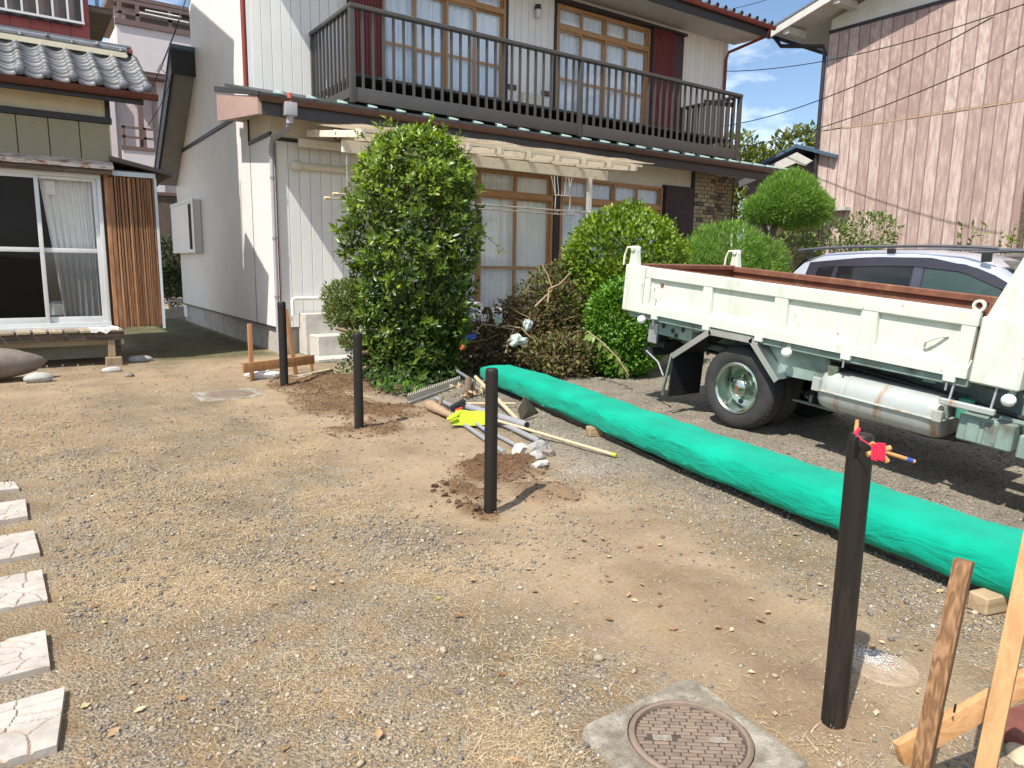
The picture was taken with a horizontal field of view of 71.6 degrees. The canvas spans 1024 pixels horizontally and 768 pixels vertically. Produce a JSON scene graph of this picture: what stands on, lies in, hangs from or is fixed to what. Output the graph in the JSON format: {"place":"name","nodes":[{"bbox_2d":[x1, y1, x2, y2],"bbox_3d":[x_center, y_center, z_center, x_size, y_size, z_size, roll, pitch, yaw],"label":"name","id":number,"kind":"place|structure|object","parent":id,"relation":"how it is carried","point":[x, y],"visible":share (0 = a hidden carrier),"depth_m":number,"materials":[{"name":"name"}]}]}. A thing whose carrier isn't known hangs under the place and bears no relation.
{"place":"outdoors","nodes":[
{"label":"outdoors","id":0,"kind":"place"},
{"bbox_2d":[88,0,826,249],"label":"sky","id":1,"kind":"structure","parent":0,"point":[768,92],"materials":[{"name":"blue"}]},
{"bbox_2d":[468,309,477,320],"bbox_3d":[-0.695,-1.156,11.925,0.184,0.190,0.226,-6,11,-34],"label":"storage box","id":2,"kind":"object","parent":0,"point":[473,313],"visible":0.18,"depth_m":11.84,"materials":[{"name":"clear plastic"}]},
{"bbox_2d":[0,297,1023,767],"bbox_3d":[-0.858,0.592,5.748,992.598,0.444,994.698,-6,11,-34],"label":"ground","id":3,"kind":"structure","parent":0,"point":[196,349],"depth_m":3.37,"materials":[{"name":"soil"}]},
{"bbox_2d":[0,481,18,494],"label":"stepping slab","id":4,"kind":"structure","parent":3,"relation":"on","point":[9,487],"depth_m":4.44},
{"bbox_2d":[0,499,27,524],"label":"stepping slab","id":5,"kind":"structure","parent":3,"relation":"on","point":[14,511],"depth_m":4.02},
{"bbox_2d":[0,530,39,564],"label":"stepping slab","id":6,"kind":"structure","parent":3,"relation":"on","point":[17,547],"depth_m":3.56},
{"bbox_2d":[0,348,46,379],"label":"stone","id":7,"kind":"object","parent":3,"relation":"on","point":[14,362],"visible":1,"depth_m":8.42,"materials":[{"name":"stone"}]},
{"bbox_2d":[0,569,47,613],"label":"stepping slab","id":8,"kind":"structure","parent":3,"relation":"on","point":[22,590],"depth_m":3.08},
{"bbox_2d":[0,630,49,683],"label":"stepping slab","id":9,"kind":"structure","parent":3,"relation":"on","point":[24,656],"depth_m":2.59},
{"bbox_2d":[0,687,64,767],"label":"stepping slab","id":10,"kind":"structure","parent":3,"relation":"on","point":[30,728],"depth_m":2.20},
{"bbox_2d":[23,372,53,382],"bbox_3d":[-5.630,-0.071,8.444,0.310,0.142,0.181,-6,11,-34],"label":"stone","id":11,"kind":"object","parent":3,"relation":"on","point":[37,377],"visible":0.94,"depth_m":8.39,"materials":[{"name":"stone"}]},
{"bbox_2d":[0,327,124,365],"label":"wooden deck","id":12,"kind":"structure","parent":3,"relation":"on","point":[113,338],"depth_m":9.54,"materials":[{"name":"brown wood"}]},
{"bbox_2d":[89,326,118,333],"bbox_3d":[-5.620,-0.747,9.775,0.358,0.093,0.198,-6,11,-34],"label":"white cloth","id":13,"kind":"object","parent":12,"relation":"on","point":[106,330],"visible":1,"depth_m":9.70,"materials":[{"name":"fabric"}]},
{"bbox_2d":[0,0,172,359],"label":"old house","id":14,"kind":"structure","parent":3,"relation":"on","point":[80,246],"depth_m":9.88,"materials":[{"name":"paint"}]},
{"bbox_2d":[0,0,84,27],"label":"barred window","id":15,"kind":"structure","parent":14,"relation":"in","point":[65,12],"depth_m":9.84,"materials":[{"name":"white metal"}]},
{"bbox_2d":[0,167,111,332],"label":"window","id":16,"kind":"structure","parent":14,"relation":"in","point":[54,273],"depth_m":9.97,"materials":[{"name":"white metal"}]},
{"bbox_2d":[101,366,121,371],"bbox_3d":[-5.252,-0.182,9.311,0.240,0.092,0.140,-6,11,-34],"label":"stone","id":17,"kind":"object","parent":3,"relation":"on","point":[113,369],"visible":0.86,"depth_m":9.26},
{"bbox_2d":[124,372,134,376],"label":"stone","id":18,"kind":"object","parent":3,"relation":"on","point":[129,374],"visible":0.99,"depth_m":8.96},
{"bbox_2d":[128,355,152,361],"bbox_3d":[-5.386,-0.356,10.296,0.326,0.124,0.186,-6,11,-34],"label":"stone","id":19,"kind":"object","parent":3,"relation":"on","point":[141,358],"visible":0.86,"depth_m":10.23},
{"bbox_2d":[94,0,190,192],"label":"pink house","id":20,"kind":"structure","parent":3,"relation":"on","point":[144,29],"depth_m":20.88,"materials":[{"name":"white paint"}]},
{"bbox_2d":[157,192,182,296],"bbox_3d":[-8.830,-3.635,18.648,2.100,2.680,0.170,-6,11,-34],"label":"brown fence","id":21,"kind":"object","parent":3,"relation":"on","point":[166,200],"visible":0.12,"depth_m":18.40,"materials":[{"name":"wood"}]},
{"bbox_2d":[160,234,182,305],"bbox_3d":[-8.766,-2.770,18.186,1.157,2.130,0.854,-6,11,-34],"label":"shrub","id":22,"kind":"object","parent":3,"relation":"on","point":[167,282],"visible":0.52,"depth_m":18.07,"materials":[{"name":"green plant"}]},
{"bbox_2d":[165,299,185,318],"bbox_3d":[-8.531,-1.918,18.106,0.600,0.480,0.240,-6,11,-34],"label":"concrete block","id":23,"kind":"object","parent":3,"relation":"on","point":[175,312],"depth_m":17.99,"materials":[{"name":"concrete"}]},
{"bbox_2d":[191,388,267,401],"bbox_3d":[-3.114,0.138,7.831,0.680,0.068,0.600,-6,11,-34],"label":"manhole","id":24,"kind":"object","parent":3,"relation":"on","point":[231,394],"visible":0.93,"depth_m":7.77,"materials":[{"name":"concrete"}]},
{"bbox_2d":[244,370,279,378],"bbox_3d":[-3.128,-0.115,8.963,0.484,0.139,0.159,-1,10,-14],"label":"plastic bag","id":25,"kind":"object","parent":3,"relation":"on","point":[267,374],"visible":0.81,"depth_m":8.92,"materials":[{"name":"plastic"}]},
{"bbox_2d":[242,309,314,380],"bbox_3d":[-2.991,-0.496,9.077,0.134,0.915,1.089,8,12,37],"label":"batter board","id":26,"kind":"object","parent":3,"relation":"on","point":[251,366],"visible":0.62,"depth_m":8.99,"materials":[{"name":"brown wood"}]},
{"bbox_2d":[277,302,288,386],"bbox_3d":[-2.641,-0.415,8.188,0.094,1.066,0.094,-6,11,-34],"label":"fence post","id":27,"kind":"object","parent":3,"relation":"on","point":[282,338],"visible":0.94,"depth_m":8.15,"materials":[{"name":"metal"}]},
{"bbox_2d":[297,368,333,377],"bbox_3d":[-2.528,-0.124,9.077,0.127,0.070,0.641,5,10,23],"label":"plank piece","id":28,"kind":"object","parent":3,"relation":"on","point":[327,370],"visible":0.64,"depth_m":9.10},
{"bbox_2d":[318,277,394,375],"bbox_3d":[-1.940,-0.729,9.117,1.010,1.323,1.096,-6,11,-34],"label":"azalea","id":29,"kind":"object","parent":3,"relation":"on","point":[341,304],"visible":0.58,"depth_m":8.89,"materials":[{"name":"green plant"}]},
{"bbox_2d":[353,333,363,428],"bbox_3d":[-1.339,0.026,6.188,0.081,0.946,0.081,-6,11,-34],"label":"fence post","id":30,"kind":"object","parent":3,"relation":"on","point":[358,384],"visible":0.95,"depth_m":6.15,"materials":[{"name":"metal"}]},
{"bbox_2d":[374,374,402,392],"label":"weed","id":31,"kind":"object","parent":3,"relation":"on","point":[387,381],"visible":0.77,"depth_m":8.07,"materials":[{"name":"green plant"}]},
{"bbox_2d":[393,378,421,393],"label":"weed","id":32,"kind":"object","parent":3,"relation":"on","point":[412,382],"visible":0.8,"depth_m":7.95,"materials":[{"name":"green plant"}]},
{"bbox_2d":[330,348,489,397],"bbox_3d":[-0.927,-0.199,9.162,2.401,0.379,2.174,-6,11,-34],"label":"ground cover","id":33,"kind":"object","parent":3,"relation":"on","point":[452,373],"visible":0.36,"depth_m":8.54,"materials":[{"name":"green plant"}]},
{"bbox_2d":[327,114,505,383],"bbox_3d":[-1.233,-1.643,8.900,2.051,3.363,1.884,-6,11,-34],"label":"tall bush","id":34,"kind":"object","parent":3,"relation":"on","point":[428,331],"visible":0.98,"depth_m":8.48,"materials":[{"name":"green plant"}]},
{"bbox_2d":[266,373,589,521],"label":"soil clods","id":35,"kind":"object","parent":3,"relation":"on","point":[386,431],"visible":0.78,"depth_m":6.69,"materials":[{"name":"soil"}]},
{"bbox_2d":[407,376,461,403],"bbox_3d":[-0.852,0.058,8.038,0.019,0.125,1.347,4,10,20],"label":"edging strip","id":36,"kind":"object","parent":3,"relation":"on","point":[430,391],"visible":0.94,"depth_m":7.95,"materials":[{"name":"plastic"}]},
{"bbox_2d":[424,395,452,416],"bbox_3d":[-0.632,0.240,6.894,0.181,0.167,0.808,-5,11,-31],"label":"dug root","id":37,"kind":"object","parent":3,"relation":"on","point":[433,406],"visible":0.78,"depth_m":6.98,"materials":[{"name":"brown plant"}]},
{"bbox_2d":[434,396,451,406],"bbox_3d":[-0.589,0.231,7.126,0.044,0.053,1.105,-3,10,-24],"label":"grey pipe","id":38,"kind":"object","parent":3,"relation":"on","point":[444,402],"visible":0.17,"depth_m":7.33,"materials":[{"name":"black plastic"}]},
{"bbox_2d":[450,400,465,411],"bbox_3d":[-0.495,0.218,6.786,0.146,0.087,0.267,7,11,31],"label":"hand tool","id":39,"kind":"object","parent":38,"relation":"on","point":[459,405],"visible":0.76,"depth_m":6.79,"materials":[{"name":"black plastic"}]},
{"bbox_2d":[447,410,484,425],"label":"work gloves","id":40,"kind":"object","parent":3,"relation":"on","point":[462,417],"visible":0.91,"depth_m":6.42,"materials":[{"name":"yellow fabric"}]},
{"bbox_2d":[448,377,484,398],"bbox_3d":[-0.471,0.042,7.955,0.533,0.252,0.491,5,10,23],"label":"cut stump","id":41,"kind":"object","parent":3,"relation":"on","point":[469,389],"visible":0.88,"depth_m":7.88,"materials":[{"name":"wood"}]},
{"bbox_2d":[456,370,484,389],"bbox_3d":[-0.458,-0.039,8.247,0.036,0.095,1.198,-3,10,-22],"label":"metal pole","id":42,"kind":"object","parent":3,"relation":"on","point":[465,376],"visible":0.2,"depth_m":8.44,"materials":[{"name":"metal"}]},
{"bbox_2d":[154,0,793,361],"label":"white house","id":43,"kind":"structure","parent":3,"relation":"on","point":[256,89],"depth_m":13.40,"materials":[{"name":"paint"}]},
{"bbox_2d":[147,0,185,126],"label":"service cable","id":44,"kind":"object","parent":43,"relation":"attached to","point":[159,69],"visible":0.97,"depth_m":14.47,"materials":[{"name":"rubber"}]},
{"bbox_2d":[380,0,505,123],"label":"window","id":45,"kind":"structure","parent":43,"relation":"in","point":[482,16],"depth_m":13.42,"materials":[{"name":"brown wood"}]},
{"bbox_2d":[390,159,553,316],"bbox_3d":[-0.718,-2.616,13.233,3.420,2.700,0.422,-6,11,-34],"label":"window","id":46,"kind":"structure","parent":43,"relation":"in","point":[525,238],"depth_m":13.55,"materials":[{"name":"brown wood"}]},
{"bbox_2d":[555,3,650,144],"bbox_3d":[1.913,-6.736,15.712,2.710,2.500,0.422,-6,11,-34],"label":"window","id":47,"kind":"structure","parent":43,"relation":"in","point":[583,33],"depth_m":15.56,"materials":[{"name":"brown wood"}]},
{"bbox_2d":[559,176,662,268],"bbox_3d":[2.071,-2.865,15.004,2.878,2.700,0.168,-6,11,-34],"label":"window","id":48,"kind":"structure","parent":43,"relation":"in","point":[604,193],"depth_m":14.62,"materials":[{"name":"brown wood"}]},
{"bbox_2d":[727,4,1023,71],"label":"overhead cable","id":49,"kind":"object","parent":43,"relation":"attached to","point":[888,46],"visible":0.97,"depth_m":14.35,"materials":[{"name":"rubber"}]},
{"bbox_2d":[298,123,653,361],"bbox_3d":[-0.437,-2.262,11.710,5.400,3.511,2.246,-6,11,-34],"label":"pergola","id":50,"kind":"object","parent":3,"relation":"on","point":[560,162],"visible":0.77,"depth_m":11.26,"materials":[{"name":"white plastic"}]},
{"bbox_2d":[324,196,576,216],"bbox_3d":[-0.754,-2.823,11.365,4.640,0.042,0.044,-6,11,-34],"label":"laundry pole","id":51,"kind":"object","parent":50,"relation":"hanging from","point":[329,198],"visible":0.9,"depth_m":11.89,"materials":[{"name":"metal"}]},
{"bbox_2d":[332,192,590,213],"bbox_3d":[-0.554,-2.843,11.231,4.740,0.042,0.044,-6,11,-34],"label":"laundry pole","id":52,"kind":"object","parent":50,"relation":"hanging from","point":[335,193],"visible":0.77,"depth_m":11.68,"materials":[{"name":"metal"}]},
{"bbox_2d":[472,505,480,511],"bbox_3d":[-0.210,0.738,4.190,0.060,0.040,0.047,-6,11,-34],"label":"soil lump","id":53,"kind":"object","parent":3,"relation":"on","point":[477,508],"visible":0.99,"depth_m":4.18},
{"bbox_2d":[475,422,484,432],"bbox_3d":[-0.337,0.347,6.462,0.037,0.064,0.710,-3,10,-20],"label":"blue banded bar","id":54,"kind":"object","parent":3,"relation":"on","point":[480,426],"visible":0.27,"depth_m":6.27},
{"bbox_2d":[463,423,505,453],"bbox_3d":[-0.421,0.373,6.409,0.038,0.047,1.938,-3,10,-22],"label":"iron bar","id":55,"kind":"object","parent":3,"relation":"on","point":[482,436],"visible":0.59,"depth_m":6.03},
{"bbox_2d":[466,402,514,403],"bbox_3d":[-0.267,0.201,7.367,0.601,0.040,0.020,2,9,5],"label":"wooden pole","id":56,"kind":"object","parent":3,"relation":"on","point":[484,402],"visible":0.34,"depth_m":7.36,"materials":[{"name":"brown wood"}]},
{"bbox_2d":[484,368,497,513],"bbox_3d":[-0.124,0.383,4.147,0.079,0.961,0.078,-6,11,-34],"label":"fence post","id":57,"kind":"object","parent":3,"relation":"on","point":[491,440],"visible":0.91,"depth_m":4.11,"materials":[{"name":"metal"}]},
{"bbox_2d":[474,375,518,418],"bbox_3d":[-0.187,0.127,7.457,0.040,0.179,1.720,-2,10,-16],"label":"wooden pole","id":58,"kind":"object","parent":3,"relation":"on","point":[502,404],"visible":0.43,"depth_m":7.12,"materials":[{"name":"brown wood"}]},
{"bbox_2d":[476,426,516,445],"bbox_3d":[-0.190,0.416,6.175,0.034,0.043,1.091,-4,11,-27],"label":"iron bar","id":59,"kind":"object","parent":3,"relation":"on","point":[506,440],"depth_m":5.87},
{"bbox_2d":[491,306,507,319],"bbox_3d":[-0.235,-1.240,12.588,0.369,0.272,0.329,-6,11,-34],"label":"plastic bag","id":60,"kind":"object","parent":3,"relation":"on","point":[498,308],"visible":0.11,"depth_m":12.53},
{"bbox_2d":[8,372,997,767],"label":"loose pebbles","id":61,"kind":"object","parent":3,"relation":"on","point":[444,650],"visible":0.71,"depth_m":2.68,"materials":[{"name":"stone"}]},
{"bbox_2d":[0,383,1021,767],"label":"dry straw","id":62,"kind":"object","parent":3,"relation":"on","point":[544,745],"visible":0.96,"depth_m":2.98,"materials":[{"name":"plant"}]},
{"bbox_2d":[498,422,545,441],"bbox_3d":[0.009,0.396,6.281,0.055,0.055,1.111,-4,11,-26],"label":"grey pipe","id":63,"kind":"object","parent":3,"relation":"on","point":[531,437],"visible":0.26,"depth_m":6.10,"materials":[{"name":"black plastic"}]},
{"bbox_2d":[463,403,529,427],"bbox_3d":[-0.171,0.287,6.599,0.068,0.081,0.968,-7,12,-38],"label":"grey pipe","id":64,"kind":"object","parent":63,"relation":"on","point":[506,418],"visible":0.69,"depth_m":6.42,"materials":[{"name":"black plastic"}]},
{"bbox_2d":[512,443,531,453],"bbox_3d":[0.076,0.520,5.555,0.170,0.114,0.119,-6,11,-34],"label":"stone","id":65,"kind":"object","parent":3,"relation":"on","point":[520,448],"visible":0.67,"depth_m":5.52,"materials":[{"name":"stone"}]},
{"bbox_2d":[518,396,538,419],"bbox_3d":[0.173,0.220,6.821,0.041,0.236,0.356,8,12,35],"label":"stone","id":66,"kind":"object","parent":3,"relation":"on","point":[526,409],"visible":0.91,"depth_m":6.75,"materials":[{"name":"stone"}]},
{"bbox_2d":[448,253,618,378],"bbox_3d":[0.388,-0.962,9.821,2.869,1.713,1.982,-3,10,-20],"label":"brush heap","id":67,"kind":"object","parent":3,"relation":"on","point":[552,342],"visible":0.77,"depth_m":9.62,"materials":[{"name":"brown plant"}]},
{"bbox_2d":[462,334,476,339],"bbox_3d":[-0.537,-0.595,8.997,0.228,0.075,0.116,-6,11,-34],"label":"plastic scrap","id":68,"kind":"object","parent":67,"relation":"on","point":[471,336],"visible":0.84,"depth_m":8.96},
{"bbox_2d":[494,313,502,325],"bbox_3d":[-0.181,-0.841,9.306,0.108,0.174,0.130,1,9,3],"label":"plastic scrap","id":69,"kind":"object","parent":67,"relation":"on","point":[497,319],"visible":1,"depth_m":9.27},
{"bbox_2d":[509,333,527,346],"bbox_3d":[0.066,-0.558,9.013,0.286,0.172,0.189,-6,11,-34],"label":"plastic scrap","id":70,"kind":"object","parent":67,"relation":"on","point":[514,340],"visible":0.98,"depth_m":8.96,"materials":[{"name":"plastic"}]},
{"bbox_2d":[523,318,532,331],"bbox_3d":[0.218,-0.774,9.349,0.148,0.184,0.116,-6,11,-34],"label":"plastic scrap","id":71,"kind":"object","parent":67,"relation":"on","point":[528,325],"visible":1,"depth_m":9.31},
{"bbox_2d":[530,450,545,459],"bbox_3d":[0.189,0.549,5.388,0.104,0.095,0.149,7,11,34],"label":"stone","id":72,"kind":"object","parent":3,"relation":"on","point":[537,454],"visible":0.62,"depth_m":5.37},
{"bbox_2d":[529,439,550,450],"bbox_3d":[0.218,0.507,5.680,0.231,0.133,0.136,-6,11,-34],"label":"stone","id":73,"kind":"object","parent":3,"relation":"on","point":[541,444],"visible":0.61,"depth_m":5.63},
{"bbox_2d":[532,459,549,467],"bbox_3d":[0.212,0.589,5.197,0.130,0.069,0.066,-4,11,-27],"label":"stone","id":74,"kind":"object","parent":3,"relation":"on","point":[540,463],"visible":0.98,"depth_m":5.18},
{"bbox_2d":[80,327,1011,762],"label":"fallen leaves","id":75,"kind":"object","parent":3,"relation":"on","point":[378,733],"depth_m":2.95,"materials":[{"name":"plant"}]},
{"bbox_2d":[542,449,555,456],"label":"stone","id":76,"kind":"object","parent":3,"relation":"on","point":[549,452],"visible":0.93,"depth_m":5.52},
{"bbox_2d":[498,419,616,456],"bbox_3d":[0.259,0.425,6.046,0.030,0.078,1.593,-8,13,-43],"label":"wooden pole","id":77,"kind":"object","parent":3,"relation":"on","point":[564,440],"visible":0.82,"depth_m":5.88,"materials":[{"name":"brown wood"}]},
{"bbox_2d":[540,458,617,480],"bbox_3d":[0.537,0.599,5.150,0.982,0.076,0.630,-6,11,-34],"label":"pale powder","id":78,"kind":"object","parent":3,"relation":"on","point":[579,472],"visible":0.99,"depth_m":5.13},
{"bbox_2d":[586,426,603,436],"bbox_3d":[0.885,0.406,6.273,0.470,0.085,0.090,-2,10,-18],"label":"timber block","id":79,"kind":"object","parent":3,"relation":"on","point":[591,431],"depth_m":6.18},
{"bbox_2d":[584,331,628,379],"bbox_3d":[1.166,-0.351,8.678,0.195,0.545,0.710,-8,13,-42],"label":"cut twig","id":80,"kind":"object","parent":3,"relation":"on","point":[623,369],"visible":1,"depth_m":8.67,"materials":[{"name":"green plant"}]},
{"bbox_2d":[579,271,663,378],"bbox_3d":[1.501,-0.796,9.596,1.311,1.442,1.197,-6,11,-34],"label":"clipped hedge","id":81,"kind":"object","parent":3,"relation":"on","point":[632,354],"visible":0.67,"depth_m":9.28,"materials":[{"name":"green plant"}]},
{"bbox_2d":[556,197,693,368],"bbox_3d":[1.611,-1.433,10.303,1.945,2.504,1.952,3,10,13],"label":"round bush","id":82,"kind":"object","parent":3,"relation":"on","point":[622,220],"visible":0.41,"depth_m":9.72,"materials":[{"name":"green plant"}]},
{"bbox_2d":[582,679,807,767],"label":"manhole","id":83,"kind":"object","parent":3,"relation":"on","point":[685,723],"visible":1,"depth_m":2.20,"materials":[{"name":"concrete"}]},
{"bbox_2d":[480,365,1022,598],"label":"netting bundle","id":84,"kind":"object","parent":3,"relation":"on","point":[928,536],"visible":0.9,"depth_m":4.17,"materials":[{"name":"green fabric"}]},
{"bbox_2d":[722,128,780,253],"bbox_3d":[10.312,-7.837,32.742,5.850,7.970,3.683,-2,10,-17],"label":"tree","id":85,"kind":"object","parent":3,"relation":"on","point":[750,154],"visible":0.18,"depth_m":31.68,"materials":[{"name":"green plant"}]},
{"bbox_2d":[667,165,837,272],"bbox_3d":[4.223,-2.220,12.628,2.995,3.327,1.711,-3,10,-22],"label":"garden pine","id":86,"kind":"object","parent":3,"relation":"on","point":[802,208],"visible":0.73,"depth_m":12.31,"materials":[{"name":"green plant"}]},
{"bbox_2d":[735,144,850,270],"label":"annex shed","id":87,"kind":"structure","parent":3,"relation":"on","point":[795,155],"depth_m":18.48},
{"bbox_2d":[763,120,822,160],"bbox_3d":[13.538,-8.063,33.389,5.119,8.300,3.946,-6,11,-34],"label":"tree","id":88,"kind":"object","parent":3,"relation":"on","point":[809,141],"visible":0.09,"depth_m":32.50,"materials":[{"name":"green plant"}]},
{"bbox_2d":[622,246,1023,459],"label":"dump truck","id":89,"kind":"object","parent":3,"relation":"on","point":[928,363],"visible":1,"depth_m":5.72,"materials":[{"name":"metal"}]},
{"bbox_2d":[794,729,861,767],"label":"dirt crumbs","id":90,"kind":"object","parent":3,"relation":"on","point":[839,740],"visible":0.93,"depth_m":2.17,"materials":[{"name":"soil"}]},
{"bbox_2d":[763,209,907,272],"bbox_3d":[6.187,-2.049,13.741,3.018,2.657,1.665,0,9,-3],"label":"shrub","id":91,"kind":"object","parent":3,"relation":"on","point":[805,242],"visible":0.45,"depth_m":13.51,"materials":[{"name":"green plant"}]},
{"bbox_2d":[821,432,874,729],"bbox_3d":[1.050,0.673,2.234,0.077,1.061,0.077,-6,11,-34],"label":"fence post","id":92,"kind":"object","parent":3,"relation":"on","point":[848,565],"visible":0.88,"depth_m":2.20,"materials":[{"name":"wood"}]},
{"bbox_2d":[853,420,915,462],"bbox_3d":[1.058,0.170,2.016,0.167,0.111,0.086,6,11,27],"label":"string reel","id":93,"kind":"object","parent":92,"relation":"attached to","point":[878,451],"visible":1,"depth_m":2.01,"materials":[{"name":"plastic"}]},
{"bbox_2d":[852,651,920,686],"bbox_3d":[1.380,1.068,2.633,0.236,0.042,0.236,-6,11,-34],"label":"round cover","id":94,"kind":"object","parent":3,"relation":"on","point":[869,672],"visible":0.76,"depth_m":2.60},
{"bbox_2d":[853,638,912,679],"bbox_3d":[1.372,1.030,2.696,0.259,0.014,0.298,-6,11,-34],"label":"white powder","id":95,"kind":"object","parent":94,"relation":"on","point":[869,654],"visible":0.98,"depth_m":2.68,"materials":[{"name":"white"}]},
{"bbox_2d":[767,0,1023,255],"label":"storehouse","id":96,"kind":"structure","parent":3,"relation":"on","point":[935,164],"depth_m":15.88,"materials":[{"name":"beige paint"}]},
{"bbox_2d":[792,244,1023,296],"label":"silver car","id":97,"kind":"object","parent":3,"relation":"on","point":[944,267],"visible":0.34,"depth_m":8.00,"materials":[{"name":"paint"}]},
{"bbox_2d":[892,530,1023,767],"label":"batter board","id":98,"kind":"object","parent":3,"relation":"on","point":[933,731],"visible":1,"depth_m":1.77,"materials":[{"name":"brown wood"}]},
{"bbox_2d":[955,219,990,251],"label":"weed","id":99,"kind":"object","parent":3,"relation":"on","point":[959,235],"visible":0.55,"depth_m":14.04,"materials":[{"name":"green plant"}]},
{"bbox_2d":[967,588,1008,615],"bbox_3d":[2.230,0.940,3.153,0.470,0.085,0.090,-3,10,-20],"label":"timber block","id":100,"kind":"object","parent":3,"relation":"on","point":[985,601],"depth_m":3.06,"materials":[{"name":"wood"}]},
{"bbox_2d":[968,251,1023,260],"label":"dark car","id":101,"kind":"object","parent":3,"relation":"on","point":[1020,257],"visible":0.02,"depth_m":9.84,"materials":[{"name":"grey paint"}]},
{"bbox_2d":[997,224,1023,254],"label":"weed","id":102,"kind":"object","parent":3,"relation":"on","point":[1010,239],"visible":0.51,"depth_m":13.49,"materials":[{"name":"green plant"}]},
{"bbox_2d":[1004,704,1023,745],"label":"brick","id":103,"kind":"object","parent":3,"relation":"on","point":[1014,731],"visible":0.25,"depth_m":2.22,"materials":[{"name":"brick"}]},
{"bbox_2d":[1005,742,1023,764],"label":"stone","id":104,"kind":"object","parent":3,"relation":"on","point":[1014,751],"visible":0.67,"depth_m":2.16,"materials":[{"name":"stone"}]},
{"bbox_2d":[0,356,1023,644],"bbox_3d":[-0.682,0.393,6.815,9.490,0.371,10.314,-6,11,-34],"label":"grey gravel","id":105,"kind":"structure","parent":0,"point":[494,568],"depth_m":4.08,"materials":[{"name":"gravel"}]},
{"bbox_2d":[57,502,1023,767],"bbox_3d":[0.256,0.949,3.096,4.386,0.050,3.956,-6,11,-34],"label":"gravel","id":106,"kind":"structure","parent":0,"point":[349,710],"depth_m":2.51,"materials":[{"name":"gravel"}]},
{"bbox_2d":[729,17,992,125],"bbox_3d":[6.699,-6.350,15.261,0.021,0.485,7.865,-2,10,-16],"label":"overhead cable","id":107,"kind":"object","parent":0,"point":[877,75],"visible":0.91,"depth_m":13.73,"materials":[{"name":"rubber"}]},
{"bbox_2d":[739,45,1023,147],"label":"overhead cable","id":108,"kind":"object","parent":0,"point":[896,100],"visible":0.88,"depth_m":13.96,"materials":[{"name":"rubber"}]},
{"bbox_3d":[-0.522,-0.641,12.152,1.800,0.165,0.380,-6,11,-34],"label":"low shelf","id":109,"kind":"object","parent":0,"visible":0},
{"bbox_2d":[471,302,486,341],"bbox_3d":[-0.589,-1.068,12.153,0.240,0.675,0.220,-6,11,-34],"label":"paper roll","id":110,"kind":"object","parent":109,"relation":"on","point":[480,304],"visible":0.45,"depth_m":12.06,"materials":[{"name":"paper"}]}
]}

